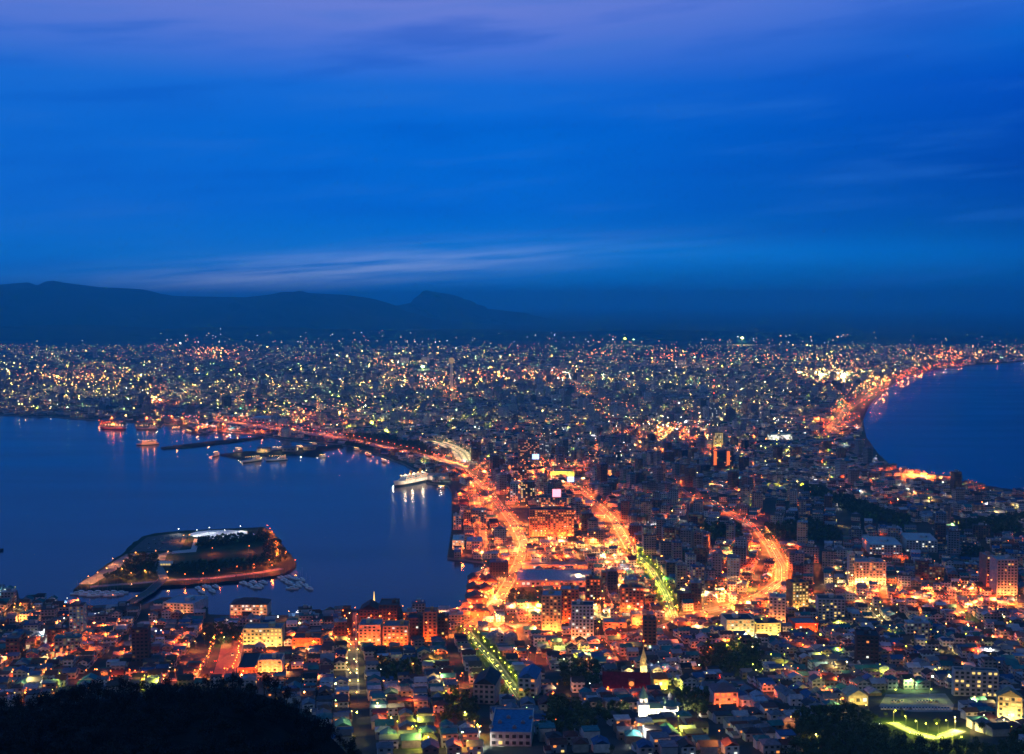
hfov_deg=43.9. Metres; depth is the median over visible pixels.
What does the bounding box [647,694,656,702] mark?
house
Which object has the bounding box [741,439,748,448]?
apartment block
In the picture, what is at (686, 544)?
apartment block
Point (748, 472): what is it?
apartment block
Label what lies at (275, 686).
hill tree
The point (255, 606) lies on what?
waterside hall
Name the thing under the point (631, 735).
house
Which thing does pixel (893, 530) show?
apartment block
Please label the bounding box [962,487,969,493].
apartment block
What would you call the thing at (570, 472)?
station building
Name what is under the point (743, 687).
house
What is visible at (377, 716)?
house
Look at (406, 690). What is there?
house
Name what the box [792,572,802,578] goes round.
apartment block
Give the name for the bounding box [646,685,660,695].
house
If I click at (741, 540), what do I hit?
apartment block
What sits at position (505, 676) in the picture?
slope road
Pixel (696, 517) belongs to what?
apartment block
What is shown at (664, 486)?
apartment block
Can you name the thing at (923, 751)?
park tree
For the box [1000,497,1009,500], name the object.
apartment block
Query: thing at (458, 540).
exhibition hall
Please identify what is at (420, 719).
house
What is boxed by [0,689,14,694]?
house
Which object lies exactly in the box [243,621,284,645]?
office building
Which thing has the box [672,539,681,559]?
apartment block
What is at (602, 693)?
house
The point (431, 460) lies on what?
apartment block
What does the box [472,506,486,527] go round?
office building
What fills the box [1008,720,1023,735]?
house
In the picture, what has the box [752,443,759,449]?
apartment block
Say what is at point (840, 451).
apartment block
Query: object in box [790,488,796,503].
apartment block
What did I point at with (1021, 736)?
house
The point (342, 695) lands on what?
house
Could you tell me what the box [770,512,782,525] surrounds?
apartment block
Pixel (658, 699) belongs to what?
house
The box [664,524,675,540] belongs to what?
apartment block
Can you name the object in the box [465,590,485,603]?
brick warehouse
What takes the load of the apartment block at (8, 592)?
on the ground at (894, 321)
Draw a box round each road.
[79,552,152,583]
[79,668,301,680]
[90,568,281,587]
[147,386,364,426]
[155,551,172,578]
[195,348,289,360]
[213,640,242,675]
[346,612,359,694]
[372,359,410,376]
[449,378,458,402]
[459,469,527,628]
[461,631,522,699]
[469,615,684,638]
[472,495,486,555]
[478,568,488,603]
[491,378,607,409]
[538,542,632,553]
[572,484,635,552]
[640,427,677,447]
[649,472,696,499]
[657,431,710,452]
[686,532,787,613]
[707,500,763,529]
[820,364,949,434]
[821,583,880,621]
[883,584,1023,602]
[900,473,941,477]
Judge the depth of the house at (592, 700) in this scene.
878.96 m
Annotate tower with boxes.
[449,353,453,389]
[510,481,517,501]
[518,437,525,463]
[518,464,528,480]
[521,479,534,501]
[526,438,538,461]
[540,441,550,456]
[571,599,593,640]
[708,402,718,422]
[711,450,733,467]
[712,431,722,447]
[854,628,878,663]
[979,551,993,587]
[989,554,1017,594]
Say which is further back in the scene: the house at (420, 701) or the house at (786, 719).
the house at (420, 701)
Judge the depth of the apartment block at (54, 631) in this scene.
1197.87 m
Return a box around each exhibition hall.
[452,534,464,548]
[466,536,481,548]
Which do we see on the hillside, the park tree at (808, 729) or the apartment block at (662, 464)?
the park tree at (808, 729)
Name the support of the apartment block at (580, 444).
on the ground at (894, 321)
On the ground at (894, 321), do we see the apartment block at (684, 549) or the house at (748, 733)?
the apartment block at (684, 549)
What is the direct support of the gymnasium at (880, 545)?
on the ground at (894, 321)
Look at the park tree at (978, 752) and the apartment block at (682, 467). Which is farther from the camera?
the apartment block at (682, 467)
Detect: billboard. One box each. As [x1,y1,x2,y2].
[532,454,538,458]
[552,489,560,496]
[567,477,573,483]
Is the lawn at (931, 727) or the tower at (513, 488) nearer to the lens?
the lawn at (931, 727)
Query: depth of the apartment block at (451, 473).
2369.60 m
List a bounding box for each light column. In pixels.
[713,451,716,464]
[727,451,729,464]
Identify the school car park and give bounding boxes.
[879,693,953,711]
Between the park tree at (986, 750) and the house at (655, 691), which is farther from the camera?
the house at (655, 691)
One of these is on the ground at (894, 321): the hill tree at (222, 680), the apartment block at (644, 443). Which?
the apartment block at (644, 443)
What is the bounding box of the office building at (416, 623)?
[407,612,422,638]
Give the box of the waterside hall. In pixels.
[229,597,271,614]
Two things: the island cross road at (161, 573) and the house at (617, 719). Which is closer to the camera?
the house at (617, 719)
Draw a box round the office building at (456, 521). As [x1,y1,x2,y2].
[453,513,460,528]
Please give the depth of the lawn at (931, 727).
804.40 m
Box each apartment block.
[0,588,16,602]
[0,616,8,628]
[5,631,25,655]
[23,619,40,634]
[40,605,56,621]
[47,624,69,642]
[54,632,82,654]
[69,601,86,633]
[87,614,100,620]
[87,619,93,627]
[94,611,110,623]
[111,602,132,611]
[131,622,150,661]
[295,610,314,624]
[298,604,311,611]
[299,611,312,622]
[311,613,322,624]
[333,612,340,628]
[334,616,346,640]
[391,447,398,454]
[402,607,416,619]
[412,599,424,612]
[426,458,435,464]
[433,464,441,472]
[439,447,446,453]
[439,462,446,468]
[445,610,463,623]
[446,471,455,479]
[471,447,477,461]
[472,440,480,455]
[486,441,492,455]
[489,558,507,577]
[490,453,499,472]
[493,468,500,484]
[494,526,506,545]
[496,472,506,494]
[500,457,504,464]
[500,463,508,472]
[505,473,510,481]
[507,481,509,491]
[508,458,515,468]
[509,441,517,452]
[518,663,541,696]
[536,473,547,493]
[544,481,552,494]
[550,479,561,488]
[551,443,557,452]
[555,444,564,460]
[556,454,563,468]
[560,437,568,453]
[563,465,574,471]
[571,448,576,461]
[574,459,582,464]
[575,441,584,447]
[575,499,582,518]
[577,447,583,459]
[579,504,587,522]
[581,510,592,530]
[585,574,600,612]
[587,517,597,528]
[587,527,604,544]
[589,481,598,492]
[591,466,596,479]
[595,482,603,493]
[597,462,607,481]
[599,435,605,446]
[600,440,608,447]
[600,484,611,495]
[601,568,607,588]
[602,445,612,454]
[602,480,616,490]
[603,455,614,464]
[606,567,617,595]
[607,478,619,484]
[608,465,616,476]
[609,435,616,445]
[612,451,620,459]
[613,445,622,451]
[614,461,624,469]
[617,442,624,448]
[620,467,630,480]
[620,582,643,612]
[621,498,629,519]
[623,465,633,472]
[624,488,634,495]
[624,574,637,583]
[625,493,632,507]
[626,471,635,488]
[627,444,634,452]
[628,513,636,523]
[629,522,642,535]
[630,450,639,456]
[630,507,640,513]
[634,491,644,497]
[634,531,641,543]
[635,457,642,469]
[635,471,644,483]
[635,497,642,507]
[636,469,648,475]
[638,452,645,461]
[638,481,649,491]
[638,513,647,524]
[641,437,647,451]
[641,494,651,499]
[641,499,651,523]
[642,524,653,533]
[642,532,655,554]
[646,479,655,491]
[647,432,655,440]
[647,451,652,464]
[649,444,657,449]
[649,498,663,512]
[651,516,659,524]
[652,440,661,447]
[652,490,659,498]
[653,450,661,465]
[653,466,663,481]
[656,517,668,537]
[657,461,665,472]
[658,481,670,491]
[659,539,671,556]
[660,491,667,498]
[661,502,669,515]
[662,523,672,539]
[663,496,671,506]
[664,441,671,450]
[664,450,673,461]
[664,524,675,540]
[665,558,676,576]
[668,488,678,503]
[671,461,679,478]
[672,440,679,446]
[672,447,683,456]
[672,484,681,497]
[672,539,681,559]
[675,561,686,589]
[677,474,684,485]
[677,590,695,608]
[678,449,687,461]
[678,501,686,511]
[679,522,687,537]
[680,443,686,448]
[680,456,689,463]
[680,463,689,475]
[680,527,692,547]
[682,542,689,547]
[682,546,691,561]
[685,465,695,486]
[685,522,696,545]
[685,550,695,574]
[688,447,697,460]
[688,511,703,526]
[689,441,695,447]
[689,578,701,608]
[690,562,704,596]
[692,458,699,463]
[692,545,705,567]
[693,475,702,487]
[693,498,703,512]
[694,451,703,458]
[694,529,702,545]
[696,437,704,453]
[697,463,709,474]
[699,458,708,463]
[702,530,709,544]
[703,478,712,482]
[703,535,708,551]
[705,566,715,586]
[705,576,714,590]
[711,550,721,576]
[719,542,734,549]
[726,446,733,451]
[726,520,734,541]
[727,553,739,582]
[728,469,738,488]
[732,545,745,565]
[735,536,746,561]
[738,503,747,513]
[739,455,748,469]
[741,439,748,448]
[741,484,749,508]
[742,475,753,488]
[744,469,752,475]
[750,458,759,465]
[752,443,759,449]
[752,490,762,508]
[753,450,760,456]
[754,485,766,493]
[767,473,773,481]
[769,592,785,622]
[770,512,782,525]
[773,444,782,461]
[773,472,782,482]
[786,577,808,608]
[787,483,798,500]
[789,459,797,469]
[789,553,806,569]
[790,445,801,455]
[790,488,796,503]
[792,561,803,577]
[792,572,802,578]
[795,550,804,562]
[797,519,807,545]
[798,497,805,517]
[801,544,818,562]
[803,559,813,573]
[805,553,813,560]
[815,593,844,619]
[822,439,831,449]
[822,547,835,570]
[823,512,835,523]
[824,493,832,511]
[830,478,841,481]
[831,560,846,572]
[832,546,846,560]
[835,459,845,477]
[836,446,845,457]
[847,469,858,484]
[849,526,862,538]
[854,439,863,454]
[863,446,872,463]
[887,524,899,541]
[898,571,910,586]
[904,618,930,639]
[914,558,929,579]
[928,563,943,587]
[934,520,945,546]
[935,510,946,524]
[940,502,950,522]
[947,528,959,556]
[950,470,961,490]
[951,487,964,500]
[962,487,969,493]
[964,560,977,570]
[972,523,989,539]
[990,538,1002,549]
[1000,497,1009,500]
[1007,550,1023,564]
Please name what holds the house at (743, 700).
on the hillside
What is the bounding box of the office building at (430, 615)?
[423,606,437,640]
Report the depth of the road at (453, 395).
4692.43 m
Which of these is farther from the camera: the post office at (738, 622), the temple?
the temple
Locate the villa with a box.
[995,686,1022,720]
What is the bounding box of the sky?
[0,0,1023,308]
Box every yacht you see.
[70,584,83,594]
[86,593,99,596]
[103,593,116,596]
[250,585,261,588]
[286,586,298,589]
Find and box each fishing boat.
[242,455,261,462]
[265,455,287,460]
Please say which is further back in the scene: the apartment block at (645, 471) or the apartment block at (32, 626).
the apartment block at (645, 471)
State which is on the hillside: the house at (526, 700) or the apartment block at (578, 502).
the house at (526, 700)
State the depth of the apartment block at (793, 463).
2486.91 m
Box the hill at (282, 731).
[0,690,344,753]
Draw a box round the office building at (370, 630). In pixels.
[358,618,382,644]
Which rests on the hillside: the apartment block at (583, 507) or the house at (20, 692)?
the house at (20, 692)
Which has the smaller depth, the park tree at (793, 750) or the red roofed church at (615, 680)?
the park tree at (793, 750)
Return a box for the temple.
[767,433,791,439]
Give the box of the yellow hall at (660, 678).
[651,672,668,688]
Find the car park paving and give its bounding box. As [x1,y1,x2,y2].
[130,533,186,551]
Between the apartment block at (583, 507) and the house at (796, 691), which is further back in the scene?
the apartment block at (583, 507)
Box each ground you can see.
[0,311,1023,626]
[73,527,295,591]
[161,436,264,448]
[220,445,342,458]
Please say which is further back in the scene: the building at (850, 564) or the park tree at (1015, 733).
the building at (850, 564)
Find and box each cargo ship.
[101,424,125,429]
[136,424,157,429]
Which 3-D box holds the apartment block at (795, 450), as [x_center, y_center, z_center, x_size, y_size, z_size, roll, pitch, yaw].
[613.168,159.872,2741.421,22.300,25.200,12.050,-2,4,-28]
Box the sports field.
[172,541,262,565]
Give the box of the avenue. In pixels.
[632,553,677,617]
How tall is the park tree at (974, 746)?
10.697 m
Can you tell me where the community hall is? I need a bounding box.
[489,708,533,745]
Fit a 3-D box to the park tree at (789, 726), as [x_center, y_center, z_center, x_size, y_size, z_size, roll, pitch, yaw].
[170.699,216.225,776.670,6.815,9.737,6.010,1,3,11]
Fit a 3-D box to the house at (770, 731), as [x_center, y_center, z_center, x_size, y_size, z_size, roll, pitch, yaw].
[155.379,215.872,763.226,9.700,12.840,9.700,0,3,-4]
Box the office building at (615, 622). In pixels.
[602,617,626,630]
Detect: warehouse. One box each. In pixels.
[163,594,207,612]
[238,652,260,674]
[245,614,262,622]
[258,652,284,671]
[292,631,323,648]
[359,599,378,622]
[379,598,399,622]
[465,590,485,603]
[466,581,479,592]
[467,572,477,582]
[469,603,488,617]
[476,573,486,583]
[479,582,493,594]
[484,573,496,583]
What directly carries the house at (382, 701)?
on the hillside
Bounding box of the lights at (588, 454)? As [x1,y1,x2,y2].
[0,332,1018,740]
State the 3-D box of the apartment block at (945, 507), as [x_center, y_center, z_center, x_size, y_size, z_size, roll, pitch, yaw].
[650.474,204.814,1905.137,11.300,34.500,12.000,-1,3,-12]
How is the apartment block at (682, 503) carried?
on the ground at (894, 321)
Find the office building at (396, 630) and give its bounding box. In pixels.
[383,619,409,645]
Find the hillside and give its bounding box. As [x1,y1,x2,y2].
[0,627,1023,753]
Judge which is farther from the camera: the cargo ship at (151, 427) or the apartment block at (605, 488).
the cargo ship at (151, 427)
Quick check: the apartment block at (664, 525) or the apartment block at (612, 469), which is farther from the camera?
the apartment block at (612, 469)
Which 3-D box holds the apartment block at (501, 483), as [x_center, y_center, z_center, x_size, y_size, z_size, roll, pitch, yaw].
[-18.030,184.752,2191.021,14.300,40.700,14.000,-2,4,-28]
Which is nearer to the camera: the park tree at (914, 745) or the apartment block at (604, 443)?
the park tree at (914, 745)
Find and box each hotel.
[529,506,573,535]
[541,589,561,631]
[560,584,578,622]
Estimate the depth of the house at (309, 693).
908.14 m
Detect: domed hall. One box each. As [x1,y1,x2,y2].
[485,632,498,644]
[503,632,516,644]
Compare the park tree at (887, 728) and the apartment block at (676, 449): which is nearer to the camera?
the park tree at (887, 728)
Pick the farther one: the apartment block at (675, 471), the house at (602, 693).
the apartment block at (675, 471)
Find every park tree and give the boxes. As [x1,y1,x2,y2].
[556,719,564,730]
[576,719,586,728]
[785,723,795,731]
[787,746,796,753]
[788,737,799,750]
[793,723,801,733]
[796,718,807,727]
[797,727,808,740]
[797,738,810,753]
[802,720,816,732]
[803,725,812,732]
[810,730,820,740]
[811,739,820,748]
[815,728,825,747]
[820,737,826,749]
[871,722,882,733]
[880,725,891,736]
[880,730,890,737]
[890,735,905,753]
[896,731,907,745]
[909,741,920,748]
[914,733,923,743]
[918,736,927,749]
[919,748,928,753]
[926,739,939,753]
[938,739,951,753]
[939,736,951,751]
[946,743,961,753]
[953,736,966,751]
[966,735,981,749]
[967,742,977,750]
[973,748,983,753]
[982,746,990,753]
[1006,732,1015,743]
[1010,728,1020,739]
[1016,738,1023,753]
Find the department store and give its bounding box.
[536,494,568,506]
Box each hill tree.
[9,693,26,706]
[10,693,20,706]
[83,680,94,690]
[89,677,106,699]
[114,674,128,696]
[122,679,137,691]
[133,680,148,694]
[162,677,173,689]
[202,674,217,686]
[215,676,226,683]
[224,671,241,686]
[235,677,244,687]
[258,672,271,695]
[268,677,282,695]
[281,684,296,704]
[292,697,300,706]
[301,705,311,714]
[335,733,345,743]
[342,737,356,747]
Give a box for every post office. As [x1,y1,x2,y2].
[720,613,754,635]
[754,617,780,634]
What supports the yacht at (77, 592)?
on the sea
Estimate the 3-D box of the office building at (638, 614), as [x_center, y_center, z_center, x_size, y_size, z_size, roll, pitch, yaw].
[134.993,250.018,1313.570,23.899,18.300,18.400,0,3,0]
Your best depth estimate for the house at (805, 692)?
907.75 m
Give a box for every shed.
[101,419,114,422]
[114,418,124,422]
[139,419,152,422]
[250,416,270,422]
[257,446,270,451]
[282,446,297,451]
[303,444,314,449]
[427,473,448,479]
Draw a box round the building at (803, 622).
[788,617,817,631]
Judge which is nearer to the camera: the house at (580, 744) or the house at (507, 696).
the house at (580, 744)
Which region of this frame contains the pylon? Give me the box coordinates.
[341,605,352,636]
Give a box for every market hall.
[516,569,591,586]
[521,562,587,568]
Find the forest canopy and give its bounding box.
[0,680,361,753]
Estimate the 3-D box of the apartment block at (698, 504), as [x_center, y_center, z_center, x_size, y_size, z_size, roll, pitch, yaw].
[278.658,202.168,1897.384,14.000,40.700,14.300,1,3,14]
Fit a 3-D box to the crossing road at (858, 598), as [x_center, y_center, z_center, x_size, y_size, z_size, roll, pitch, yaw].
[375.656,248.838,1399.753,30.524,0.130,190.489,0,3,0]
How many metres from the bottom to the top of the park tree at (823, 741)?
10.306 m
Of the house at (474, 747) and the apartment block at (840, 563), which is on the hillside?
the house at (474, 747)
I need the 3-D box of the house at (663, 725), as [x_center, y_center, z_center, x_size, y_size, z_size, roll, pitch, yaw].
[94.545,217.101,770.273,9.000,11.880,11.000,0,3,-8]
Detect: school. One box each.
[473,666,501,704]
[951,664,998,696]
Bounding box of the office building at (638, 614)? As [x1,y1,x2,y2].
[630,609,654,624]
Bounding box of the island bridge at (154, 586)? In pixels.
[127,578,166,602]
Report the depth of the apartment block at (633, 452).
2675.55 m
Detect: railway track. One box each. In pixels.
[425,441,461,459]
[431,441,467,459]
[443,442,470,459]
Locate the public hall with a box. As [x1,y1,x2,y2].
[707,682,738,706]
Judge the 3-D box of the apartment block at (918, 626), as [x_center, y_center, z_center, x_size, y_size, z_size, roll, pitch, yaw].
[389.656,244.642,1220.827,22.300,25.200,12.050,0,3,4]
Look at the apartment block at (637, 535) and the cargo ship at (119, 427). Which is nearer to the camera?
the apartment block at (637, 535)
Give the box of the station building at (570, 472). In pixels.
[550,469,573,476]
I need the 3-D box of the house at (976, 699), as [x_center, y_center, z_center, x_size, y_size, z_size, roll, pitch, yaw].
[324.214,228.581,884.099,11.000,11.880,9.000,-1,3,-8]
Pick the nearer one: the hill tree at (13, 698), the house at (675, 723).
the hill tree at (13, 698)
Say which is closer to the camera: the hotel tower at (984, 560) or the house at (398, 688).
the house at (398, 688)
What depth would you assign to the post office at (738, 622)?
1249.10 m
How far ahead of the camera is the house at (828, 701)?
869.01 m
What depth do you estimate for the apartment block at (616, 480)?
2297.74 m
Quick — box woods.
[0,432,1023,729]
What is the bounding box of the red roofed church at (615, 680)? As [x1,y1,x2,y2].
[602,671,650,691]
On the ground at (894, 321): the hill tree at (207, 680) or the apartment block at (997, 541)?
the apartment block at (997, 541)
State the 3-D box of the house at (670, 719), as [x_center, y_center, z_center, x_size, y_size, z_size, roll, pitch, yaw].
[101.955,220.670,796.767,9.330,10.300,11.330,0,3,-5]
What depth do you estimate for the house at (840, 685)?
940.96 m
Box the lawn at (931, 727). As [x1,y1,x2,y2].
[865,716,969,753]
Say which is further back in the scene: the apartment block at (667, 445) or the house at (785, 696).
the apartment block at (667, 445)
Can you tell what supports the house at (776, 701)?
on the hillside
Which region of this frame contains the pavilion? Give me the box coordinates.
[159,561,172,565]
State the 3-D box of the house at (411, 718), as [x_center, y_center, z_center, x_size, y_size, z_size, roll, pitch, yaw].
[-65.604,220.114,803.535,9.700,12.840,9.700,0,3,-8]
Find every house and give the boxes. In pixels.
[0,684,7,689]
[0,689,12,702]
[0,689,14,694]
[7,695,21,705]
[10,682,23,691]
[14,690,24,701]
[22,682,39,691]
[24,690,40,704]
[39,686,50,696]
[42,679,57,693]
[262,688,279,698]
[281,686,296,697]
[284,688,299,699]
[286,691,300,702]
[288,681,300,687]
[300,686,314,690]
[300,696,314,708]
[301,680,315,687]
[301,691,315,699]
[302,697,314,711]
[303,685,316,696]
[311,702,331,714]
[315,708,330,716]
[316,683,332,694]
[316,695,332,706]
[316,710,332,725]
[317,702,331,712]
[318,685,331,695]
[318,699,331,704]
[331,726,353,740]
[333,706,350,716]
[333,712,348,727]
[334,694,348,696]
[334,697,348,707]
[335,686,348,694]
[335,716,350,729]
[336,729,351,744]
[367,683,380,697]
[367,685,381,700]
[369,703,385,715]
[370,691,383,703]
[371,698,387,707]
[371,713,385,729]
[372,693,385,700]
[372,708,387,718]
[375,719,393,728]
[375,724,390,739]
[376,739,393,753]
[379,734,398,748]
[380,727,396,733]
[384,681,396,688]
[384,686,397,694]
[387,686,400,694]
[387,697,396,702]
[387,700,396,709]
[388,703,404,715]
[397,696,410,706]
[398,705,413,719]
[398,708,412,722]
[398,720,414,729]
[398,730,416,743]
[399,683,412,694]
[399,724,413,729]
[400,684,413,696]
[400,714,415,728]
[400,733,420,747]
[412,684,427,688]
[413,688,426,701]
[413,696,427,711]
[415,722,433,732]
[417,716,434,722]
[418,708,432,715]
[419,723,435,733]
[421,737,439,753]
[422,731,438,740]
[428,682,442,694]
[430,686,442,697]
[432,692,442,696]
[432,697,447,707]
[432,698,447,712]
[439,719,453,732]
[440,728,457,747]
[443,725,457,730]
[444,682,457,693]
[445,737,461,753]
[456,718,473,728]
[458,722,472,732]
[461,727,478,746]
[461,739,483,753]
[492,707,506,719]
[499,694,512,704]
[501,694,514,698]
[501,699,515,705]
[504,702,518,707]
[520,696,535,707]
[521,703,538,708]
[533,695,548,704]
[534,709,543,713]
[534,712,545,720]
[534,718,550,733]
[537,696,547,710]
[538,722,555,741]
[542,683,555,694]
[543,738,566,752]
[545,729,562,744]
[546,690,560,700]
[562,728,579,744]
[571,735,589,752]
[578,687,592,697]
[581,690,596,700]
[581,695,599,704]
[581,725,599,744]
[588,695,602,708]
[590,682,603,691]
[591,734,610,752]
[596,686,609,694]
[599,692,613,699]
[602,692,615,697]
[602,697,620,708]
[607,710,619,725]
[611,686,626,691]
[613,714,630,732]
[614,691,628,694]
[616,692,631,702]
[616,721,631,725]
[616,726,635,739]
[620,712,638,717]
[621,695,637,708]
[621,707,634,712]
[624,727,641,743]
[628,688,641,693]
[631,716,639,727]
[631,742,636,751]
[632,691,639,700]
[635,717,653,729]
[636,724,649,738]
[636,738,653,753]
[642,724,661,740]
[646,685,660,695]
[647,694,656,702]
[647,714,665,722]
[649,732,669,751]
[650,689,662,696]
[653,694,666,697]
[654,720,670,725]
[655,696,667,702]
[658,740,677,753]
[659,710,675,717]
[660,722,673,727]
[661,725,680,736]
[666,717,681,721]
[670,719,684,730]
[670,736,687,743]
[675,708,691,723]
[676,737,695,753]
[678,725,695,735]
[683,728,704,740]
[684,716,702,724]
[691,721,708,734]
[691,735,710,750]
[696,740,718,753]
[699,704,718,717]
[708,705,725,720]
[713,711,732,723]
[720,736,739,753]
[721,704,736,707]
[723,715,742,728]
[724,704,738,711]
[725,721,747,734]
[729,724,751,737]
[730,683,739,688]
[731,710,748,716]
[738,689,746,697]
[738,693,751,706]
[740,684,752,691]
[741,716,757,720]
[741,725,762,741]
[745,689,760,694]
[747,718,763,726]
[748,707,767,720]
[749,689,763,696]
[750,696,767,706]
[752,721,771,730]
[752,733,769,748]
[754,701,762,709]
[755,693,770,699]
[758,736,781,753]
[760,702,777,718]
[761,724,777,737]
[766,707,783,719]
[767,719,783,729]
[768,698,781,702]
[774,683,787,697]
[775,701,789,709]
[775,729,796,738]
[777,713,795,728]
[778,738,796,752]
[779,687,793,699]
[781,689,795,702]
[781,708,800,715]
[787,683,801,688]
[787,694,802,705]
[793,688,807,693]
[800,688,816,698]
[800,697,814,706]
[803,695,820,702]
[808,701,822,714]
[810,686,823,693]
[816,689,832,699]
[820,691,838,703]
[822,698,838,705]
[825,685,841,699]
[835,683,846,688]
[841,684,867,704]
[863,685,881,695]
[958,700,976,710]
[960,707,978,718]
[966,716,986,728]
[968,696,986,701]
[968,701,987,706]
[974,706,995,713]
[974,716,991,732]
[976,710,998,721]
[977,700,994,702]
[985,722,1010,736]
[987,703,995,708]
[995,716,1010,722]
[999,685,1014,689]
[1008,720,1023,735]
[1015,719,1023,723]
[1018,734,1023,741]
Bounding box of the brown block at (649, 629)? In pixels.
[642,614,656,649]
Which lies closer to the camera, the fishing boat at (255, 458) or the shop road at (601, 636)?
the shop road at (601, 636)
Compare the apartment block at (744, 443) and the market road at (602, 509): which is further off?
the apartment block at (744, 443)
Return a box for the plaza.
[190,530,254,538]
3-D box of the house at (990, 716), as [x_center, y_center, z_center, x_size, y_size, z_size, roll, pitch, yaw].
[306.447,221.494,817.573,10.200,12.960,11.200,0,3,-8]
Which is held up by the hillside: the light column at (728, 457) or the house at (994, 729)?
the house at (994, 729)
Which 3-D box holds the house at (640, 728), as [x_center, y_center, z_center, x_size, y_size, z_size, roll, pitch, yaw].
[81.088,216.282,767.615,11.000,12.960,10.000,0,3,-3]
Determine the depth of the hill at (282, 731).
445.54 m
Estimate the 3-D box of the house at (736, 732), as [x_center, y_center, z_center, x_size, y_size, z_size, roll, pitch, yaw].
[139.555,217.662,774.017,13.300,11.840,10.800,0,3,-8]
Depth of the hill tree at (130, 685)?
484.85 m
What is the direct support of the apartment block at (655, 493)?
on the ground at (894, 321)
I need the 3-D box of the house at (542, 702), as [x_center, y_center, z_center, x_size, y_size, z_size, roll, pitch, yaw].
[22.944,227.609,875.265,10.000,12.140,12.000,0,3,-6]
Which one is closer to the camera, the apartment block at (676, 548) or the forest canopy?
the forest canopy
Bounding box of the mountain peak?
[398,290,760,323]
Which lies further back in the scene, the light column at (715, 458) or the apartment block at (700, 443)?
the apartment block at (700, 443)
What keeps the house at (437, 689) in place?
on the hillside
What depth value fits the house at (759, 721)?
787.65 m
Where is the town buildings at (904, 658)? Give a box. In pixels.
[0,344,1023,742]
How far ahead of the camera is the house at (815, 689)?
922.75 m
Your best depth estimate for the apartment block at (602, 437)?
2861.48 m
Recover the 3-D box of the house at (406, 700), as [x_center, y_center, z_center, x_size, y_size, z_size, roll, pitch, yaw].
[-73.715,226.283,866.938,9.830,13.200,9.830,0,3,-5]
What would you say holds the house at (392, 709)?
on the hillside
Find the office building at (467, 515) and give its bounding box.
[464,506,470,524]
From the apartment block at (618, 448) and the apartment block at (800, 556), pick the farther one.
the apartment block at (618, 448)
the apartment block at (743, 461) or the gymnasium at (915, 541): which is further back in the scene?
the apartment block at (743, 461)
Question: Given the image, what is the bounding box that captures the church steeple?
[639,645,647,671]
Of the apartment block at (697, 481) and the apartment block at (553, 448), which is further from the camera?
the apartment block at (553, 448)
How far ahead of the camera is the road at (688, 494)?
2207.97 m
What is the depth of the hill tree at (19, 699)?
483.45 m
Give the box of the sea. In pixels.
[0,309,1023,614]
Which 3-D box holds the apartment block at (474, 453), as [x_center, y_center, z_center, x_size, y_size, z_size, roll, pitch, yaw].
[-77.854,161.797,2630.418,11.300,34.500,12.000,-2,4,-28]
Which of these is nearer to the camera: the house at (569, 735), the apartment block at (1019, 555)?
the house at (569, 735)
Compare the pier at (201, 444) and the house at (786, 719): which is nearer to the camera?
the house at (786, 719)
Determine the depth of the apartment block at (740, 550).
1574.01 m
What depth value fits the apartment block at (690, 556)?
1526.48 m
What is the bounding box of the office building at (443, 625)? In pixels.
[438,612,448,638]
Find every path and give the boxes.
[172,539,198,553]
[886,722,965,738]
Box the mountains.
[0,281,682,330]
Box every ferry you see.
[136,439,158,444]
[394,468,427,486]
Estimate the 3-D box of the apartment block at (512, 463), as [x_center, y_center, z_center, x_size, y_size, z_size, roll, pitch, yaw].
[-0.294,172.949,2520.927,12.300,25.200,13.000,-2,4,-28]
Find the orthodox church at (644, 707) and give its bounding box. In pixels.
[637,686,679,716]
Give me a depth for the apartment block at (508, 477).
2297.66 m
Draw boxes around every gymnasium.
[862,536,901,554]
[900,532,937,551]
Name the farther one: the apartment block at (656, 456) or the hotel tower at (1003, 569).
the apartment block at (656, 456)
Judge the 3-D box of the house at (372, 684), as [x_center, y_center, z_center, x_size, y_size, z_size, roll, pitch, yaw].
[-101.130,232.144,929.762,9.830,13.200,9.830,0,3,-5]
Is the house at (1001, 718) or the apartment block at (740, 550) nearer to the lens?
the house at (1001, 718)
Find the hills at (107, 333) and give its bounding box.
[0,324,1023,340]
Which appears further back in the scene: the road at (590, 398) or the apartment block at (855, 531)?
the road at (590, 398)
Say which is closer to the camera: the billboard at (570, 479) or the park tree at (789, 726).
the park tree at (789, 726)
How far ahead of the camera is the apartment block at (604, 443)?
2844.64 m
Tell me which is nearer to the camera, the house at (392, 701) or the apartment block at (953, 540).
the house at (392, 701)
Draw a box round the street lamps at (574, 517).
[0,343,1023,738]
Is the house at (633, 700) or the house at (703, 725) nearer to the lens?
the house at (703, 725)
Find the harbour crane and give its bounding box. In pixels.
[169,406,178,422]
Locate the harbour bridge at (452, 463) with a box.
[214,419,469,469]
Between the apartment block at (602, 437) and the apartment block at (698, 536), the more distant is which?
the apartment block at (602, 437)
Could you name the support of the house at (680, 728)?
on the hillside
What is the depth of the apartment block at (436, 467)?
2463.23 m
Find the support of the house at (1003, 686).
on the hillside
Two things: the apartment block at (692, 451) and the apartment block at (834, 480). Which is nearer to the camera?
the apartment block at (834, 480)

